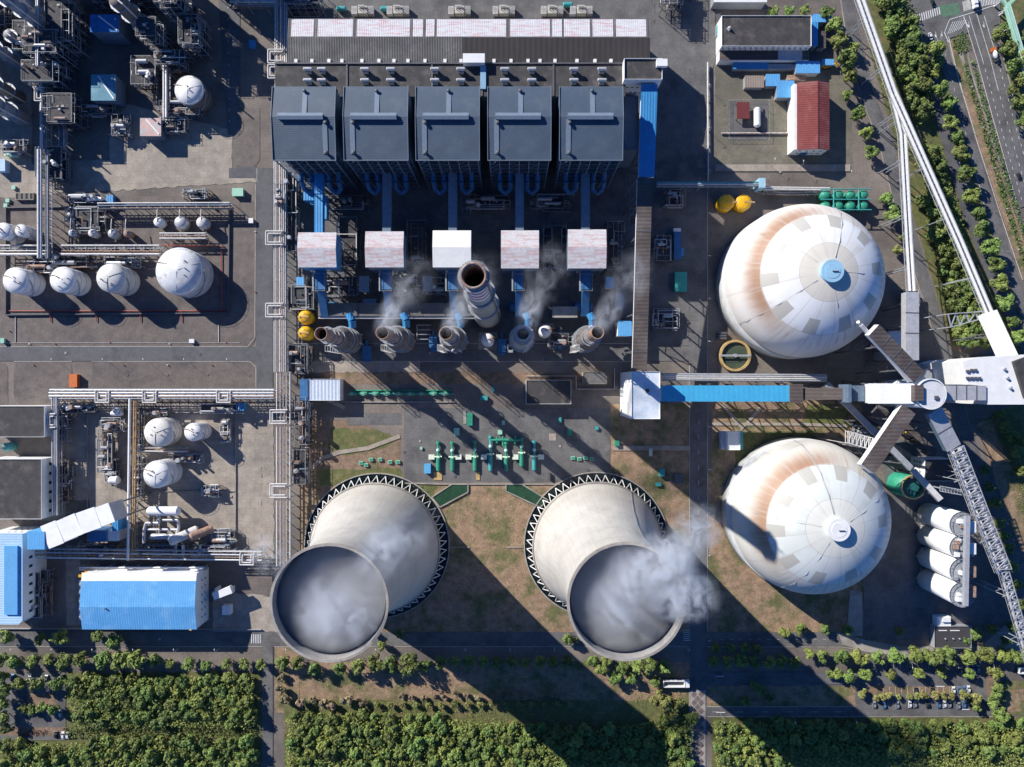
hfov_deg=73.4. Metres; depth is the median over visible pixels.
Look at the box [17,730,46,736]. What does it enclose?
reddish shrubs
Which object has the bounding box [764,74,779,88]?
shed
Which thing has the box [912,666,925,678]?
tree
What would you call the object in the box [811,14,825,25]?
shed
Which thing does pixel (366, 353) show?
pump unit
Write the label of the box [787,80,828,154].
red roof hall
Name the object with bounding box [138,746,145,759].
woodland tree
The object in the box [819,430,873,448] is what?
steel truss
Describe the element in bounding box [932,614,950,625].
machinery housing
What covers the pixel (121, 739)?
woodland tree
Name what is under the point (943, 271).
evergreen tree
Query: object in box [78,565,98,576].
outside stair
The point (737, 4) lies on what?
shed
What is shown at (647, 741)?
woodland tree
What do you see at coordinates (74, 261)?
process unit
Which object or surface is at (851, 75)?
tree
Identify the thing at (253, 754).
woodland tree
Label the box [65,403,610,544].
worn concrete
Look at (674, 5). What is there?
process unit
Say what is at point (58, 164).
process unit
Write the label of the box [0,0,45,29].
distillation column
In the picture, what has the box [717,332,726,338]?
cooling unit
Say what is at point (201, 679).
woodland tree
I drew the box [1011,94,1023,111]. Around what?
tree
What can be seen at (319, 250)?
precipitator
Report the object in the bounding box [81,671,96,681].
woodland tree
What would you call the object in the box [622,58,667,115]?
stair tower
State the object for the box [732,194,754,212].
yellow tank
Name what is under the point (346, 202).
process unit
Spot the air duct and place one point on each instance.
(308, 198)
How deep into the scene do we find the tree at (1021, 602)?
432.04 m
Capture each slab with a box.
[434,472,441,479]
[463,410,465,423]
[476,472,479,479]
[549,434,555,440]
[728,101,767,139]
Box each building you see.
[0,526,45,623]
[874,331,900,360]
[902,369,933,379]
[911,456,955,480]
[918,355,1023,404]
[930,624,971,647]
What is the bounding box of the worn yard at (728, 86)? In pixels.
[714,61,852,164]
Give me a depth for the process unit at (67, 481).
434.83 m
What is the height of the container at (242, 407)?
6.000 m
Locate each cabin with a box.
[90,15,132,43]
[91,75,125,107]
[140,118,167,140]
[300,379,343,400]
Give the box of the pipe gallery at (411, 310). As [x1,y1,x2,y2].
[318,303,474,318]
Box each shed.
[526,380,570,403]
[582,372,606,383]
[710,0,766,8]
[715,25,717,38]
[719,431,742,449]
[731,62,767,70]
[743,76,763,89]
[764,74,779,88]
[766,64,794,70]
[774,81,793,100]
[786,75,805,80]
[793,61,819,76]
[809,22,817,50]
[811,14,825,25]
[815,31,825,50]
[820,59,833,66]
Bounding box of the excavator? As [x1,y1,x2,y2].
[823,63,838,69]
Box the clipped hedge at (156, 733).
[63,726,256,738]
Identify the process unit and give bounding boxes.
[0,4,20,31]
[0,25,9,47]
[1,139,32,155]
[12,20,41,58]
[21,26,46,58]
[21,29,81,70]
[21,59,78,94]
[26,260,58,272]
[31,568,56,617]
[35,145,72,184]
[41,93,90,132]
[42,0,90,58]
[44,252,101,268]
[53,409,72,442]
[55,402,100,413]
[58,459,75,502]
[64,192,104,204]
[64,206,109,235]
[71,541,118,557]
[76,104,115,117]
[85,0,114,12]
[97,430,115,472]
[100,418,127,433]
[104,255,144,267]
[104,458,122,482]
[111,113,133,139]
[129,55,162,90]
[130,0,163,15]
[131,409,145,449]
[132,454,147,496]
[135,16,178,52]
[137,407,170,416]
[138,541,193,557]
[153,0,201,27]
[154,50,196,74]
[154,116,189,134]
[157,98,205,119]
[172,453,204,463]
[178,12,212,58]
[182,188,210,200]
[193,542,231,556]
[199,402,245,413]
[201,484,222,496]
[209,528,238,543]
[220,418,232,442]
[273,183,289,207]
[277,0,325,16]
[282,171,300,253]
[287,343,312,374]
[288,285,317,311]
[291,447,310,484]
[294,395,313,444]
[325,195,372,211]
[327,275,360,298]
[336,217,361,268]
[392,274,423,297]
[406,220,429,265]
[428,277,448,296]
[462,194,510,212]
[529,194,574,211]
[541,224,567,269]
[547,332,572,347]
[604,221,624,274]
[652,234,672,262]
[652,308,680,330]
[659,0,682,16]
[662,189,684,207]
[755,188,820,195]
[850,423,870,436]
[897,289,919,305]
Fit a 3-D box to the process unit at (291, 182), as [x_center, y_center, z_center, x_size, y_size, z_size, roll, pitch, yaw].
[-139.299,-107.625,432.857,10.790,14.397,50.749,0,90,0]
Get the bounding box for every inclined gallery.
[40,520,76,548]
[56,513,84,541]
[76,501,130,533]
[95,492,151,525]
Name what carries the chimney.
on the ground at (724, 230)
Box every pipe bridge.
[656,181,758,190]
[661,373,826,381]
[706,62,708,180]
[721,132,787,134]
[764,186,829,191]
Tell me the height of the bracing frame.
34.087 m
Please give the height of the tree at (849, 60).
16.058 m
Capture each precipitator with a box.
[297,173,349,315]
[365,173,411,315]
[432,173,472,315]
[501,173,538,315]
[564,173,606,315]
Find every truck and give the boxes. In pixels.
[662,679,689,687]
[673,228,680,259]
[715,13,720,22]
[971,0,978,8]
[990,47,998,61]
[1017,667,1023,673]
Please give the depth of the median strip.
439.55 m
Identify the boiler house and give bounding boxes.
[271,86,357,194]
[342,86,420,194]
[415,86,482,194]
[487,86,550,194]
[554,86,623,194]
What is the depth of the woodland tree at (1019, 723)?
434.04 m
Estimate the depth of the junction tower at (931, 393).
390.50 m
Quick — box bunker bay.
[275,53,625,125]
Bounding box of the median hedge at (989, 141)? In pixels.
[952,31,1023,263]
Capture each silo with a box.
[915,503,973,536]
[915,524,973,559]
[915,546,973,582]
[915,568,974,607]
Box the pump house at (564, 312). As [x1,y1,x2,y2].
[552,307,576,318]
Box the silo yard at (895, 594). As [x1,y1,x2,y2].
[850,440,1023,639]
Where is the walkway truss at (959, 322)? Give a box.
[919,311,983,330]
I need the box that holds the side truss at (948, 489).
[931,485,962,494]
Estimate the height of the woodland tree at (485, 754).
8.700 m
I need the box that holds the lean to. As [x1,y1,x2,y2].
[716,49,808,64]
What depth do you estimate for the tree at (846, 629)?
433.47 m
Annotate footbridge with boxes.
[994,0,1023,74]
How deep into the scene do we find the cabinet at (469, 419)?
436.85 m
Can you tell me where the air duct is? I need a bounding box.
[303,192,328,220]
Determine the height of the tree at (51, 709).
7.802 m
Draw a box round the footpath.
[299,164,914,547]
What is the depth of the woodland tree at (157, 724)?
433.61 m
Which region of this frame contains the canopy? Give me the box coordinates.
[736,102,748,119]
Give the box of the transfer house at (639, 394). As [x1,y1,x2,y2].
[620,371,659,418]
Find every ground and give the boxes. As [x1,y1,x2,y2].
[0,0,1023,766]
[300,322,971,498]
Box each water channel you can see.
[431,483,468,507]
[505,483,547,507]
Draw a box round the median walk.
[958,51,972,87]
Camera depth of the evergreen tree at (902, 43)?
432.94 m
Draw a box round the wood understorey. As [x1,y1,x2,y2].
[0,0,1023,766]
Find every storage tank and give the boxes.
[0,222,25,243]
[0,442,17,450]
[2,267,45,296]
[14,224,36,241]
[49,267,90,296]
[96,264,139,296]
[143,417,181,446]
[143,458,182,487]
[155,247,213,297]
[174,75,212,112]
[183,422,211,440]
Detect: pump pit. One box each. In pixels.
[15,192,20,200]
[20,192,25,200]
[24,192,30,200]
[29,192,35,200]
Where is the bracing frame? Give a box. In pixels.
[624,179,636,236]
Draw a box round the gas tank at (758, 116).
[753,107,762,130]
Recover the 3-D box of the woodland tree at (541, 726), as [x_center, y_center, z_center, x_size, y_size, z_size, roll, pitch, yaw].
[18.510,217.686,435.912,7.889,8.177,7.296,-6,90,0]
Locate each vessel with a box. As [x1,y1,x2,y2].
[10,47,25,58]
[68,218,80,238]
[88,218,101,238]
[108,219,121,239]
[112,397,123,413]
[123,219,134,238]
[154,207,166,228]
[174,209,190,230]
[196,209,211,229]
[479,332,497,348]
[535,323,554,340]
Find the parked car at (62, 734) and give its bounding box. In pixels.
[61,731,64,738]
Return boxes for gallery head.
[27,527,47,549]
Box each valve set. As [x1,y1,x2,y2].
[360,392,371,395]
[395,392,406,395]
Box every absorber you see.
[314,312,364,353]
[376,312,416,352]
[437,312,468,353]
[507,311,534,352]
[569,312,603,352]
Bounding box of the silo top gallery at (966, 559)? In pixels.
[962,515,969,605]
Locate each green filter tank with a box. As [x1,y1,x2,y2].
[817,189,846,209]
[842,189,871,212]
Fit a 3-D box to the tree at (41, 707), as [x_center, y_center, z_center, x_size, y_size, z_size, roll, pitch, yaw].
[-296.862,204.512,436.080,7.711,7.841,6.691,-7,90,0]
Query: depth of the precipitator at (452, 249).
402.86 m
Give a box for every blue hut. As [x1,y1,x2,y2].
[88,526,111,541]
[112,517,126,530]
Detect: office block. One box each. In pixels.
[0,405,55,436]
[0,456,53,518]
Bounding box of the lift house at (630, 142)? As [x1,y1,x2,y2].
[615,96,637,167]
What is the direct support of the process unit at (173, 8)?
on the ground at (724, 230)
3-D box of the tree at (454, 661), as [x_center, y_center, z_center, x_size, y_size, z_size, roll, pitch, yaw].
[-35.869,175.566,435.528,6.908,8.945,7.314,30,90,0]
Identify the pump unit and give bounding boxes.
[362,340,371,361]
[376,319,385,328]
[429,330,437,351]
[498,333,505,354]
[555,328,563,349]
[615,288,623,309]
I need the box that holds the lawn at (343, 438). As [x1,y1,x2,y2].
[319,0,962,600]
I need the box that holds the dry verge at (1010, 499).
[274,419,1023,711]
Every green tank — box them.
[336,6,346,11]
[380,6,386,11]
[563,2,572,7]
[886,472,925,499]
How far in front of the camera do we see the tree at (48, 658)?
433.98 m
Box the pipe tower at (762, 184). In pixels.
[753,178,765,191]
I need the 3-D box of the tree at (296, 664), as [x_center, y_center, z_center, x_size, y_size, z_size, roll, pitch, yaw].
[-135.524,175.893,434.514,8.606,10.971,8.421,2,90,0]
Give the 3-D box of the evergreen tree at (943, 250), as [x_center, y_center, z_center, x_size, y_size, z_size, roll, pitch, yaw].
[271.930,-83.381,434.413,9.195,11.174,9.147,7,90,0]
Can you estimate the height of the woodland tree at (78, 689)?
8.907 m
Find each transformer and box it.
[351,5,373,16]
[387,5,408,16]
[448,5,470,16]
[493,5,514,16]
[541,5,562,16]
[570,5,591,16]
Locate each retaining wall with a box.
[346,402,454,402]
[404,483,559,484]
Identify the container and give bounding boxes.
[0,159,9,172]
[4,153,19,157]
[69,374,79,386]
[106,195,115,201]
[232,188,243,196]
[236,403,246,410]
[249,40,255,48]
[674,272,686,291]
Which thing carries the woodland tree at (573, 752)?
on the ground at (724, 230)
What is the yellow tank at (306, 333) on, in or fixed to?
on the ground at (724, 230)
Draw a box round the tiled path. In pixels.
[690,690,704,766]
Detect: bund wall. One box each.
[5,204,229,315]
[87,414,235,548]
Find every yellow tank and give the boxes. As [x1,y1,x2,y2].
[297,310,315,324]
[297,326,314,340]
[715,194,736,212]
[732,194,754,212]
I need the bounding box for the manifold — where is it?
[491,436,520,445]
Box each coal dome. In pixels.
[716,204,884,358]
[721,437,890,593]
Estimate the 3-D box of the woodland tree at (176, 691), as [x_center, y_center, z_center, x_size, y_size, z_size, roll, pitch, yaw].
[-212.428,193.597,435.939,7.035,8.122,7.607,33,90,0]
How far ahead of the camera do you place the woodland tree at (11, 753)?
433.38 m
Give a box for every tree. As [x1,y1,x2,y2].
[0,629,14,643]
[0,651,9,667]
[0,671,10,683]
[0,682,12,698]
[0,695,10,710]
[0,709,9,724]
[0,723,14,733]
[0,737,11,751]
[0,758,13,766]
[6,654,24,668]
[6,748,19,760]
[10,761,22,766]
[11,677,28,689]
[13,737,25,748]
[15,748,31,760]
[17,704,27,713]
[25,653,41,668]
[26,704,35,715]
[28,674,46,690]
[31,759,38,766]
[33,632,46,645]
[33,745,49,759]
[35,701,47,712]
[39,757,53,766]
[41,653,54,665]
[47,675,64,690]
[47,705,59,714]
[48,627,69,645]
[48,747,62,764]
[53,756,66,766]
[54,652,74,670]
[65,676,81,687]
[67,747,75,759]
[68,756,79,766]
[70,682,86,695]
[71,707,85,724]
[72,650,90,667]
[79,747,91,759]
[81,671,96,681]
[81,697,91,709]
[84,709,99,722]
[85,757,96,766]
[86,737,98,750]
[87,685,103,697]
[91,630,102,641]
[92,650,111,669]
[92,717,105,729]
[93,674,104,686]
[94,750,104,758]
[96,695,109,709]
[99,734,114,746]
[99,757,110,766]
[102,687,111,698]
[105,632,123,648]
[105,699,117,710]
[105,710,115,719]
[105,748,118,758]
[109,672,122,684]
[110,650,132,670]
[112,684,128,698]
[114,734,127,751]
[114,760,123,766]
[118,711,129,722]
[120,694,133,708]
[123,749,132,760]
[125,673,134,684]
[126,649,146,668]
[126,735,140,753]
[129,684,140,697]
[129,760,140,766]
[131,695,146,709]
[131,710,143,723]
[138,674,149,686]
[138,685,154,700]
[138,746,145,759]
[141,710,153,720]
[141,733,153,745]
[141,762,154,766]
[143,747,160,763]
[147,653,163,667]
[147,697,161,710]
[150,716,167,731]
[154,676,164,686]
[154,735,166,744]
[154,760,165,766]
[155,684,166,696]
[160,710,170,719]
[163,674,174,688]
[163,697,177,710]
[163,746,177,765]
[164,658,175,668]
[168,732,183,745]
[170,683,181,695]
[170,704,182,717]
[176,675,190,688]
[178,700,189,711]
[178,747,190,757]
[179,734,196,750]
[181,657,195,671]
[184,708,199,721]
[184,761,194,766]
[189,691,205,707]
[190,747,201,759]
[191,685,201,694]
[197,761,209,766]
[198,675,207,686]
[199,735,207,748]
[200,660,211,670]
[200,709,213,720]
[202,687,212,696]
[202,745,218,760]
[204,671,219,687]
[209,698,218,710]
[212,683,228,699]
[213,707,223,719]
[213,756,224,766]
[216,736,226,747]
[221,658,231,669]
[222,670,235,682]
[222,747,232,758]
[223,694,239,706]
[224,719,234,729]
[226,737,238,749]
[228,687,241,697]
[228,706,244,722]
[235,750,245,759]
[236,695,252,710]
[236,757,251,766]
[237,673,250,686]
[238,733,253,748]
[239,658,248,669]
[244,708,257,723]
[245,684,255,694]
[246,748,259,760]
[255,658,265,670]
[274,654,290,670]
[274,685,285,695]
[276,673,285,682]
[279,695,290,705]
[285,735,301,750]
[287,758,298,766]
[289,709,300,721]
[291,656,303,670]
[291,746,302,755]
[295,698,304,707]
[295,724,306,736]
[299,754,311,766]
[302,710,316,726]
[302,733,316,748]
[304,747,318,759]
[308,662,321,675]
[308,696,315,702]
[309,723,319,736]
[314,712,326,724]
[316,737,330,752]
[316,760,326,766]
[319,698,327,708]
[322,744,336,760]
[323,723,336,735]
[325,712,338,725]
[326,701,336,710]
[329,731,342,745]
[333,661,346,675]
[333,760,343,766]
[336,720,349,735]
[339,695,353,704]
[339,745,349,754]
[342,733,352,746]
[344,759,352,766]
[345,711,354,722]
[349,747,359,759]
[350,658,367,675]
[350,721,363,738]
[354,758,368,766]
[355,736,365,746]
[356,707,368,719]
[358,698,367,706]
[363,721,377,737]
[363,747,372,759]
[367,652,382,672]
[370,712,380,722]
[370,734,382,746]
[371,756,384,766]
[377,641,386,651]
[379,748,391,758]
[381,653,397,673]
[381,712,396,725]
[383,733,398,746]
[383,759,394,766]
[384,726,391,735]
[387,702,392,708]
[390,724,402,736]
[393,744,406,759]
[395,628,404,638]
[398,760,409,766]
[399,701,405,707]
[400,652,419,676]
[402,733,412,746]
[404,713,413,723]
[404,720,418,734]
[406,740,420,759]
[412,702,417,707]
[414,736,427,750]
[415,713,426,724]
[416,758,425,766]
[417,660,431,672]
[424,722,435,731]
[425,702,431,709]
[426,747,435,756]
[427,734,439,746]
[427,755,440,766]
[431,711,443,726]
[435,655,446,669]
[437,723,448,734]
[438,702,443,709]
[438,745,450,758]
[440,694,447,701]
[442,734,454,747]
[443,757,456,766]
[447,743,462,760]
[449,656,460,666]
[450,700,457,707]
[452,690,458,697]
[453,724,464,735]
[456,757,469,766]
[458,735,472,748]
[462,655,475,667]
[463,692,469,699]
[463,723,476,737]
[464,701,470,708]
[464,746,478,760]
[469,759,481,766]
[470,735,483,750]
[477,656,488,667]
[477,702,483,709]
[477,745,491,760]
[481,724,493,736]
[484,739,494,749]
[485,755,498,766]
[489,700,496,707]
[491,656,503,668]
[495,721,506,733]
[495,744,506,756]
[501,732,514,744]
[503,756,516,766]
[505,654,517,666]
[507,720,519,735]
[511,743,522,757]
[513,755,526,766]
[515,701,522,707]
[517,735,526,746]
[518,657,530,667]
[521,745,534,758]
[522,723,535,736]
[525,734,536,746]
[528,701,534,707]
[528,758,541,766]
[533,655,545,668]
[536,722,546,733]
[536,744,545,754]
[541,701,546,708]
[542,759,551,766]
[544,736,555,747]
[546,655,559,668]
[551,723,565,739]
[551,743,563,756]
[558,757,569,766]
[561,654,574,668]
[562,632,572,645]
[563,725,572,735]
[563,735,571,746]
[566,747,577,757]
[569,731,583,747]
[572,637,578,643]
[577,722,592,736]
[586,655,598,667]
[594,660,608,674]
[601,656,612,665]
[603,721,616,735]
[609,670,622,684]
[616,661,628,675]
[622,722,632,734]
[623,744,635,758]
[625,671,637,684]
[629,659,643,674]
[631,762,640,766]
[637,747,648,760]
[641,734,654,748]
[642,657,657,674]
[649,675,660,686]
[649,695,657,704]
[649,745,658,756]
[650,724,662,736]
[656,687,664,701]
[656,759,666,766]
[657,704,668,715]
[658,659,671,673]
[658,713,669,724]
[659,695,672,710]
[659,737,668,746]
[664,725,676,736]
[664,748,674,758]
[665,705,678,720]
[667,732,682,745]
[669,759,682,766]
[671,712,680,722]
[674,697,685,708]
[674,745,687,759]
[678,723,688,733]
[683,759,697,766]
[685,711,698,726]
[707,656,719,667]
[711,642,720,652]
[711,720,726,735]
[712,741,722,752]
[718,750,731,765]
[721,655,733,669]
[722,733,731,744]
[725,643,735,652]
[727,720,738,731]
[729,742,741,752]
[732,756,743,765]
[734,653,748,667]
[736,733,748,745]
[740,643,750,652]
[741,696,751,706]
[741,745,753,758]
[742,718,755,734]
[746,752,762,766]
[749,654,761,668]
[749,678,758,690]
[749,733,766,747]
[752,644,763,653]
[752,721,766,737]
[754,745,765,756]
[757,684,766,695]
[761,655,775,668]
[761,758,771,766]
[763,730,776,745]
[765,694,775,701]
[766,5,779,14]
[770,743,781,753]
[771,715,784,731]
[773,755,786,766]
[776,653,787,669]
[777,626,791,636]
[784,5,795,14]
[784,718,797,731]
[787,656,800,669]
[788,731,801,745]
[795,622,807,636]
[799,3,810,14]
[800,719,814,733]
[801,731,818,744]
[803,648,813,659]
[814,718,825,729]
[817,649,830,664]
[817,733,830,745]
[818,5,834,22]
[820,623,829,634]
[825,16,842,32]
[825,670,832,678]
[825,719,837,733]
[827,742,838,754]
[829,30,849,51]
[829,667,842,678]
[833,649,849,664]
[835,727,849,740]
[836,48,857,72]
[841,90,852,101]
[841,623,853,635]
[841,669,855,682]
[842,69,857,82]
[844,719,857,734]
[845,42,859,52]
[849,648,870,666]
[850,105,865,121]
[853,721,866,732]
[857,668,872,680]
[857,688,868,699]
[858,126,873,139]
[858,745,869,757]
[864,145,879,159]
[870,718,880,730]
[871,649,884,664]
[873,0,890,8]
[873,695,879,701]
[876,731,888,742]
[878,192,892,204]
[879,693,886,700]
[880,716,897,732]
[883,14,900,31]
[883,25,899,39]
[883,204,900,221]
[884,0,899,9]
[884,669,896,680]
[885,692,892,698]
[885,742,900,759]
[886,7,896,17]
[887,647,905,663]
[890,732,903,744]
[892,244,902,253]
[893,28,905,39]
[893,52,906,64]
[894,0,907,6]
[894,2,907,16]
[894,627,904,635]
[895,65,909,79]
[896,38,910,49]
[896,46,910,55]
[897,741,913,758]
[898,15,905,25]
[898,234,904,241]
[900,718,912,730]
[902,82,920,96]
[904,15,919,29]
[904,54,919,67]
[904,93,919,110]
[905,34,919,49]
[905,73,918,86]
[906,47,919,60]
[906,693,912,699]
[906,729,922,743]
[907,25,921,37]
[907,645,923,663]
[908,66,916,73]
[909,719,924,734]
[910,741,926,754]
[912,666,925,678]
[913,692,920,699]
[914,101,932,119]
[914,159,928,168]
[914,193,930,206]
[915,54,928,65]
[915,64,930,76]
[915,75,932,91]
[916,42,927,55]
[917,97,929,105]
[919,87,930,97]
[920,147,929,157]
[920,690,928,698]
[920,731,928,744]
[922,175,941,187]
[922,648,945,666]
[923,225,939,240]
[924,207,937,219]
[926,39,946,56]
[926,144,943,162]
[926,188,935,199]
[926,217,937,227]
[927,68,939,78]
[927,199,936,206]
[927,718,942,734]
[927,746,938,756]
[928,158,938,165]
[930,56,944,69]
[931,691,939,699]
[932,80,949,97]
[933,163,946,178]
[933,257,947,268]
[934,224,947,237]
[934,239,944,247]
[934,244,951,257]
[935,265,947,275]
[935,731,945,742]
[936,157,947,167]
[936,215,946,228]
[936,666,946,678]
[938,187,951,198]
[939,178,946,188]
[939,740,951,753]
[940,94,958,111]
[940,691,947,700]
[941,283,960,298]
[941,718,953,732]
[942,114,959,130]
[942,645,957,665]
[945,276,959,284]
[945,297,964,312]
[947,256,962,269]
[947,690,954,699]
[948,233,963,248]
[948,248,957,257]
[948,270,958,278]
[949,733,959,743]
[950,130,964,145]
[950,206,961,216]
[951,145,971,160]
[951,325,970,339]
[954,314,970,327]
[955,293,970,306]
[955,720,969,734]
[955,741,966,753]
[956,165,977,182]
[956,334,970,345]
[957,277,971,291]
[959,267,968,277]
[959,647,977,664]
[959,689,971,700]
[960,188,981,204]
[961,733,976,746]
[963,333,982,347]
[963,637,970,644]
[963,668,975,678]
[965,285,981,296]
[966,305,982,317]
[968,325,980,336]
[968,743,978,753]
[969,296,985,306]
[969,318,980,326]
[970,205,985,220]
[970,627,983,640]
[970,693,982,704]
[970,701,981,711]
[971,720,982,730]
[973,219,991,238]
[975,646,995,663]
[975,728,991,743]
[978,237,1001,255]
[979,336,990,349]
[979,465,990,474]
[979,744,996,759]
[982,481,995,491]
[984,624,998,634]
[986,666,1004,680]
[986,699,1005,713]
[987,256,1006,272]
[987,497,1002,508]
[987,720,997,731]
[988,273,1009,291]
[988,690,1002,703]
[990,733,1000,745]
[991,28,1004,41]
[991,680,1003,693]
[991,708,1010,723]
[992,518,1005,528]
[993,292,1014,311]
[994,409,1005,418]
[995,646,1011,662]
[996,21,1010,33]
[997,721,1006,731]
[998,744,1009,754]
[999,40,1018,55]
[999,529,1010,540]
[1000,635,1013,645]
[1001,542,1014,554]
[1004,731,1022,745]
[1005,315,1019,327]
[1005,620,1016,632]
[1006,57,1023,75]
[1006,84,1019,95]
[1006,560,1019,572]
[1007,579,1023,590]
[1008,35,1023,42]
[1008,648,1023,663]
[1009,329,1023,345]
[1009,744,1023,754]
[1010,444,1023,458]
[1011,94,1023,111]
[1011,463,1023,476]
[1013,599,1023,609]
[1014,72,1023,87]
[1015,113,1023,125]
[1015,717,1023,729]
[1017,49,1023,59]
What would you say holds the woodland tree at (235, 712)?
on the ground at (724, 230)
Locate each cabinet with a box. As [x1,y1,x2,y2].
[424,464,430,472]
[454,428,458,435]
[467,413,471,425]
[480,396,487,399]
[567,429,571,435]
[659,469,664,475]
[674,474,683,482]
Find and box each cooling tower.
[269,473,449,662]
[524,472,685,660]
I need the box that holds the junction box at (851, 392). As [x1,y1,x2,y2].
[839,384,864,402]
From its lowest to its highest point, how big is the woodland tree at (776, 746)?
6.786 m
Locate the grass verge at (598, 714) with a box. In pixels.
[0,0,1023,766]
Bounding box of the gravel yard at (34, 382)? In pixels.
[0,108,259,403]
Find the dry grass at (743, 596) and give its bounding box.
[274,400,862,712]
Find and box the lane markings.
[228,0,1023,712]
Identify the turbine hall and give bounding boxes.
[287,19,649,61]
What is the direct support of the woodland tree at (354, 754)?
on the ground at (724, 230)
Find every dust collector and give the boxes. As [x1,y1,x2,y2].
[969,565,975,578]
[969,584,975,596]
[970,521,975,534]
[970,542,975,556]
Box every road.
[0,0,272,403]
[0,0,999,766]
[838,590,1023,654]
[841,0,1023,617]
[906,1,1023,354]
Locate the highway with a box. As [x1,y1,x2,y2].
[908,0,1023,326]
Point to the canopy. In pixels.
(742, 110)
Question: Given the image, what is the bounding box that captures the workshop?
[716,15,810,54]
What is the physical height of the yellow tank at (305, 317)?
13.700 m
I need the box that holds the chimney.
[457,260,500,327]
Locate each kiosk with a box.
[296,277,307,285]
[605,277,613,288]
[615,321,631,336]
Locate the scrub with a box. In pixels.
[299,65,1023,726]
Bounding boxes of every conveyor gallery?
[621,178,652,369]
[624,84,657,177]
[660,383,788,402]
[776,382,802,403]
[803,385,842,400]
[824,382,913,470]
[829,404,914,473]
[833,324,923,381]
[842,381,916,403]
[861,404,888,425]
[866,292,918,360]
[900,468,942,501]
[904,407,960,451]
[905,424,937,454]
[944,384,985,400]
[946,310,1017,355]
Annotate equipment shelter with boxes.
[359,276,371,293]
[363,299,378,302]
[423,276,431,293]
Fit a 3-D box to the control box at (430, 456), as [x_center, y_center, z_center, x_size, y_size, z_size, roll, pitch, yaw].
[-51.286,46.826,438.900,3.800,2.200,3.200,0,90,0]
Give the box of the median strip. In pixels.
[950,39,1023,278]
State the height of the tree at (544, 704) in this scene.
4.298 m
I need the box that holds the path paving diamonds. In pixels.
[691,691,703,766]
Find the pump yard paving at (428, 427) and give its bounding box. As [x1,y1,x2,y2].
[348,408,609,481]
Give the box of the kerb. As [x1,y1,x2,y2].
[0,0,1023,766]
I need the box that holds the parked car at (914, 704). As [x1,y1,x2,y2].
[913,700,916,707]
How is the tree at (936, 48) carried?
on the ground at (724, 230)
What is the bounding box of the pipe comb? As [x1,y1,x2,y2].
[417,325,431,339]
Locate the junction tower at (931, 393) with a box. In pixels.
[877,378,946,409]
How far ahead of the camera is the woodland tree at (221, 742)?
434.06 m
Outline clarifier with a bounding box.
[718,340,750,370]
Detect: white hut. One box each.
[108,528,126,540]
[212,585,234,599]
[222,604,232,614]
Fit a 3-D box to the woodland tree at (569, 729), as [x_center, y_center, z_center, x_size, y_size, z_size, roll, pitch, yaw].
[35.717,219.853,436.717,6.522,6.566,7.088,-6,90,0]
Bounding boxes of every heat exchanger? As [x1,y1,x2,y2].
[87,197,104,201]
[108,476,121,483]
[110,411,124,415]
[146,506,180,515]
[150,533,174,539]
[168,526,198,544]
[188,525,213,540]
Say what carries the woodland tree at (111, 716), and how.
on the ground at (724, 230)
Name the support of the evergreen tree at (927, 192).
on the ground at (724, 230)
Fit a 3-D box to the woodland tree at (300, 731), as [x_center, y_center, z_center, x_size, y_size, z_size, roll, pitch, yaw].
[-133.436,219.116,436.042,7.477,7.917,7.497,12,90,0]
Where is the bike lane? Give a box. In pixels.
[939,3,959,17]
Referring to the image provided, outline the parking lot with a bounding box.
[0,660,999,739]
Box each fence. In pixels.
[0,628,261,629]
[576,368,614,388]
[728,99,768,139]
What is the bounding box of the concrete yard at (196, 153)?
[0,17,419,631]
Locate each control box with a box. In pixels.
[428,454,433,459]
[455,454,460,459]
[465,454,470,459]
[481,454,486,459]
[496,454,501,459]
[513,454,517,459]
[538,454,543,459]
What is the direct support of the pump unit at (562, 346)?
on the ground at (724, 230)
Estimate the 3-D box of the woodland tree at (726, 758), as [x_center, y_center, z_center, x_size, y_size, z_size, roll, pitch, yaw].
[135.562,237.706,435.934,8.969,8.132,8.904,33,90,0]
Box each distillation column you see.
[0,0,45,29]
[0,42,21,70]
[0,77,25,103]
[0,96,29,125]
[3,29,17,42]
[17,0,45,21]
[62,0,83,15]
[108,0,146,29]
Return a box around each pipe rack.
[0,245,56,257]
[34,82,60,150]
[35,0,49,68]
[35,544,267,565]
[37,149,61,260]
[47,397,69,514]
[49,388,279,402]
[57,125,72,153]
[61,245,166,257]
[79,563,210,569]
[97,202,234,212]
[126,397,145,560]
[137,446,191,452]
[159,232,210,241]
[163,65,175,119]
[229,0,288,15]
[265,161,292,372]
[267,0,293,86]
[270,372,296,565]
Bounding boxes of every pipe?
[9,310,226,310]
[142,516,160,542]
[146,528,176,530]
[162,519,180,552]
[163,245,222,246]
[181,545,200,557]
[221,250,221,310]
[349,390,451,390]
[856,321,909,382]
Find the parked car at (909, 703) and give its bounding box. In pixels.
[908,700,911,707]
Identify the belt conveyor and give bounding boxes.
[847,0,992,313]
[874,93,915,290]
[936,445,1011,574]
[972,570,1023,659]
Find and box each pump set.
[434,441,441,470]
[449,442,455,470]
[471,441,477,470]
[487,436,493,470]
[502,442,509,470]
[518,438,524,466]
[530,441,537,470]
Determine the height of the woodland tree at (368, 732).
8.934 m
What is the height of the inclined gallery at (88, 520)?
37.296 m
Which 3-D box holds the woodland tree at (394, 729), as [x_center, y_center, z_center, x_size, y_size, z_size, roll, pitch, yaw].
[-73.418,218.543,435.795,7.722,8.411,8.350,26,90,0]
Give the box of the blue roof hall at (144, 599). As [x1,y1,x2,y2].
[79,566,208,630]

